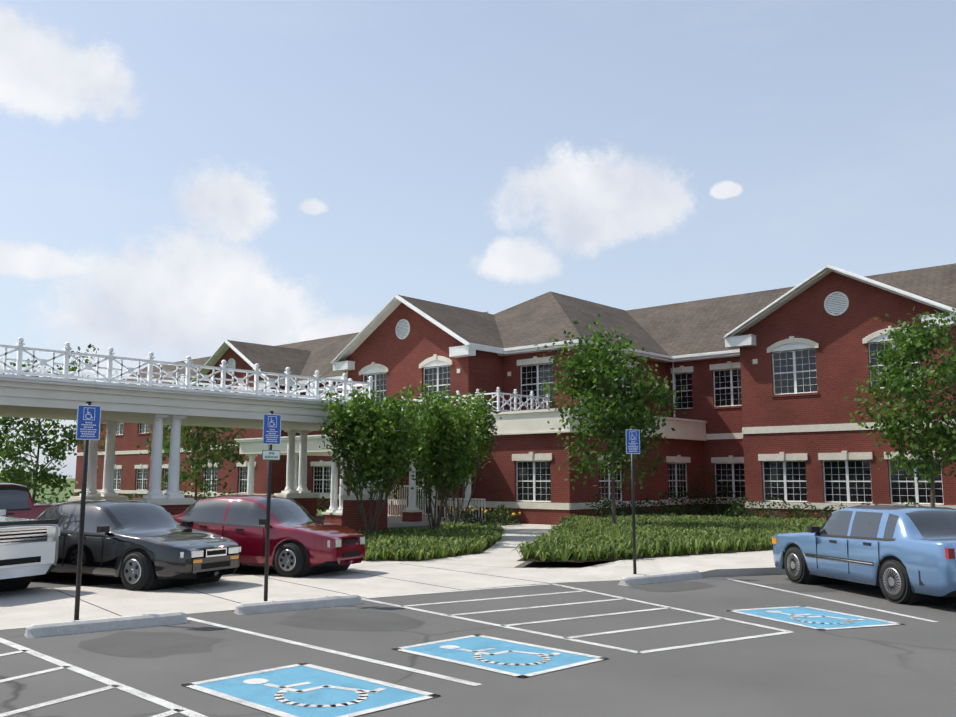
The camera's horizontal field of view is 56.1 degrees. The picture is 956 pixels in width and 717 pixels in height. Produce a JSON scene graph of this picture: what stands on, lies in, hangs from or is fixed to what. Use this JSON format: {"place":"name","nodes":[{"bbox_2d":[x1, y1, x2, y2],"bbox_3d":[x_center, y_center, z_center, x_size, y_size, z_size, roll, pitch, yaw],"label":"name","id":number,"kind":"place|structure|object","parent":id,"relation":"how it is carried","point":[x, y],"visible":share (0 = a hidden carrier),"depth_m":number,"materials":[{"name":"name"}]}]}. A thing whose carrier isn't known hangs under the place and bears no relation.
{"place":"outdoors","nodes":[
{"label":"outdoors","id":0,"kind":"place"},
{"bbox_2d":[1,478,328,515],"bbox_3d":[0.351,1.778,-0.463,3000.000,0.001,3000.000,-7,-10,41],"label":"bushes","id":1,"kind":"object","parent":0,"point":[61,495],"depth_m":108.40,"materials":[{"name":"green plant"}]},
{"bbox_2d":[0,343,106,502],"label":"tree","id":2,"kind":"object","parent":1,"relation":"on","point":[19,475],"visible":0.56,"depth_m":38.72,"materials":[{"name":"green plant"}]},
{"bbox_2d":[35,489,329,514],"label":"shrubs","id":3,"kind":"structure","parent":1,"relation":"on","point":[199,496],"depth_m":45.46,"materials":[{"name":"green plant"}]},
{"bbox_2d":[136,374,248,500],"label":"tree","id":4,"kind":"object","parent":1,"relation":"on","point":[204,448],"visible":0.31,"depth_m":40.08,"materials":[{"name":"green plant"}]},
{"bbox_2d":[74,272,955,524],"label":"building","id":5,"kind":"structure","parent":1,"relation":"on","point":[768,414],"depth_m":36.31,"materials":[{"name":"brick"}]},
{"bbox_2d":[118,263,955,407],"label":"building roof","id":6,"kind":"structure","parent":5,"relation":"attached to","point":[707,329],"depth_m":44.37,"materials":[{"name":"brown tile"}]},
{"bbox_2d":[0,525,955,716],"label":"parking lot asphalt","id":7,"kind":"structure","parent":0,"point":[907,668],"depth_m":9.03,"materials":[{"name":"grey asphalt"}]},
{"bbox_2d":[0,509,60,591],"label":"white suv","id":8,"kind":"object","parent":7,"relation":"on","point":[28,549],"visible":1,"depth_m":14.00,"materials":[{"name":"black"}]},
{"bbox_2d":[0,482,64,518],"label":"car","id":9,"kind":"object","parent":7,"relation":"on","point":[16,500],"visible":0.21,"depth_m":20.91,"materials":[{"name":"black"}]},
{"bbox_2d":[24,611,187,637],"bbox_3d":[-4.459,3.207,10.849,1.830,0.132,0.220,6,-9,-36],"label":"wheel stop","id":10,"kind":"object","parent":7,"relation":"on","point":[90,625],"visible":1,"depth_m":10.74,"materials":[{"name":"concrete"}]},
{"bbox_2d":[32,499,240,590],"bbox_3d":[-6.487,3.274,16.028,4.933,1.480,2.000,-4,-9,28],"label":"black sedan car","id":11,"kind":"object","parent":7,"relation":"on","point":[135,545],"visible":0.77,"depth_m":15.02,"materials":[{"name":"black metal"}]},
{"bbox_2d":[0,337,402,530],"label":"covered walkway","id":12,"kind":"structure","parent":7,"relation":"on","point":[157,406],"depth_m":23.35,"materials":[{"name":"white wood"}]},
{"bbox_2d":[172,494,365,576],"bbox_3d":[-4.411,3.488,17.851,4.512,1.535,1.920,-4,-8,25],"label":"red sedan car","id":13,"kind":"object","parent":7,"relation":"on","point":[303,542],"visible":0.83,"depth_m":16.93,"materials":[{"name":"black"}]},
{"bbox_2d":[234,594,362,614],"bbox_3d":[-2.484,3.433,12.551,1.830,0.132,0.220,5,-9,-34],"label":"wheel stop","id":14,"kind":"object","parent":7,"relation":"on","point":[290,604],"visible":1,"depth_m":12.44,"materials":[{"name":"concrete"}]},
{"bbox_2d":[235,434,483,527],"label":"entrance portico","id":15,"kind":"structure","parent":7,"relation":"on","point":[251,448],"depth_m":34.15,"materials":[{"name":"paint"}]},
{"bbox_2d":[384,387,549,521],"bbox_3d":[-0.896,4.321,39.688,6.950,5.510,4.415,-7,-10,41],"label":"balcony railing","id":16,"kind":"object","parent":15,"relation":"on","point":[498,393],"visible":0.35,"depth_m":37.73,"materials":[{"name":"white wood"}]},
{"bbox_2d":[0,523,785,629],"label":"concrete walkway","id":17,"kind":"structure","parent":7,"relation":"on","point":[22,608],"depth_m":15.60,"materials":[{"name":"concrete"}]},
{"bbox_2d":[74,401,100,619],"bbox_3d":[-5.160,1.968,11.702,0.305,2.820,0.073,7,-10,-43],"label":"accessible sign","id":18,"kind":"object","parent":17,"relation":"on","point":[88,421],"visible":0.96,"depth_m":11.75,"materials":[{"name":"blue"}]},
{"bbox_2d":[262,411,280,600],"bbox_3d":[-3.127,2.192,13.386,0.305,2.820,0.073,7,-10,-43],"label":"accessible sign","id":19,"kind":"object","parent":17,"relation":"on","point":[271,428],"visible":1,"depth_m":13.43,"materials":[{"name":"blue"}]},
{"bbox_2d":[626,427,639,573],"bbox_3d":[2.921,2.675,16.845,0.305,2.770,0.073,3,-8,-21],"label":"accessible sign","id":20,"kind":"object","parent":17,"relation":"on","point":[632,442],"visible":1,"depth_m":16.90,"materials":[{"name":"blue"}]},
{"bbox_2d":[358,520,504,560],"bbox_3d":[-0.878,5.220,26.965,6.578,0.359,15.725,-3,-8,24],"label":"liriope bed","id":21,"kind":"object","parent":7,"relation":"on","point":[446,539],"visible":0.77,"depth_m":21.93,"materials":[{"name":"green plant"}]},
{"bbox_2d":[319,385,428,534],"bbox_3d":[-2.794,2.962,25.252,3.302,4.408,3.013,-7,-10,41],"label":"myrtle tree","id":22,"kind":"object","parent":21,"relation":"on","point":[384,452],"visible":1,"depth_m":24.95,"materials":[{"name":"green plant"}]},
{"bbox_2d":[399,384,486,529],"bbox_3d":[-1.255,3.189,27.831,2.722,4.635,2.884,4,-9,-28],"label":"myrtle tree","id":23,"kind":"object","parent":21,"relation":"on","point":[444,438],"visible":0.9,"depth_m":27.44,"materials":[{"name":"green plant"}]},
{"bbox_2d":[412,379,501,522],"bbox_3d":[-0.818,3.373,31.455,3.553,5.233,3.381,-7,-10,41],"label":"myrtle tree","id":24,"kind":"object","parent":21,"relation":"on","point":[486,425],"visible":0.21,"depth_m":31.05,"materials":[{"name":"green plant"}]},
{"bbox_2d":[439,465,921,526],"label":"foundation shrubs","id":25,"kind":"object","parent":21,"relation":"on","point":[712,509],"visible":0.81,"depth_m":34.96,"materials":[{"name":"green plant"}]},
{"bbox_2d":[78,581,838,657],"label":"asphalt stains","id":26,"kind":"object","parent":7,"relation":"on","point":[140,644],"visible":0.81,"depth_m":11.01,"materials":[{"name":"grey asphalt"}]},
{"bbox_2d":[0,579,937,716],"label":"parking markings","id":27,"kind":"object","parent":7,"relation":"on","point":[279,699],"visible":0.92,"depth_m":8.61,"materials":[{"name":"paint"}]},
{"bbox_2d":[618,570,702,585],"bbox_3d":[3.247,3.865,15.816,2.000,0.132,0.220,6,-9,-37],"label":"wheel stop","id":28,"kind":"object","parent":7,"relation":"on","point":[656,578],"visible":1,"depth_m":15.68,"materials":[{"name":"concrete"}]},
{"bbox_2d":[508,513,825,561],"bbox_3d":[8.053,5.221,27.822,14.882,0.328,24.378,-7,-10,41],"label":"liriope bed","id":29,"kind":"object","parent":7,"relation":"on","point":[576,538],"visible":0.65,"depth_m":21.58,"materials":[{"name":"green plant"}]},
{"bbox_2d":[534,314,685,524],"bbox_3d":[4.123,1.798,28.067,4.515,7.180,4.618,-7,-10,41],"label":"oval tree","id":30,"kind":"object","parent":29,"relation":"on","point":[585,378],"visible":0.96,"depth_m":27.79,"materials":[{"name":"green plant"}]},
{"bbox_2d":[844,306,955,506],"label":"oval tree","id":31,"kind":"object","parent":29,"relation":"on","point":[897,362],"visible":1,"depth_m":26.84,"materials":[{"name":"green plant"}]},
{"bbox_2d":[772,505,955,604],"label":"blue sedan car","id":32,"kind":"object","parent":7,"relation":"on","point":[903,554],"visible":0.98,"depth_m":13.46,"materials":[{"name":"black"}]},
{"bbox_2d":[0,0,955,477],"label":"sky","id":33,"kind":"structure","parent":0,"point":[180,179],"materials":[{"name":"blue"}]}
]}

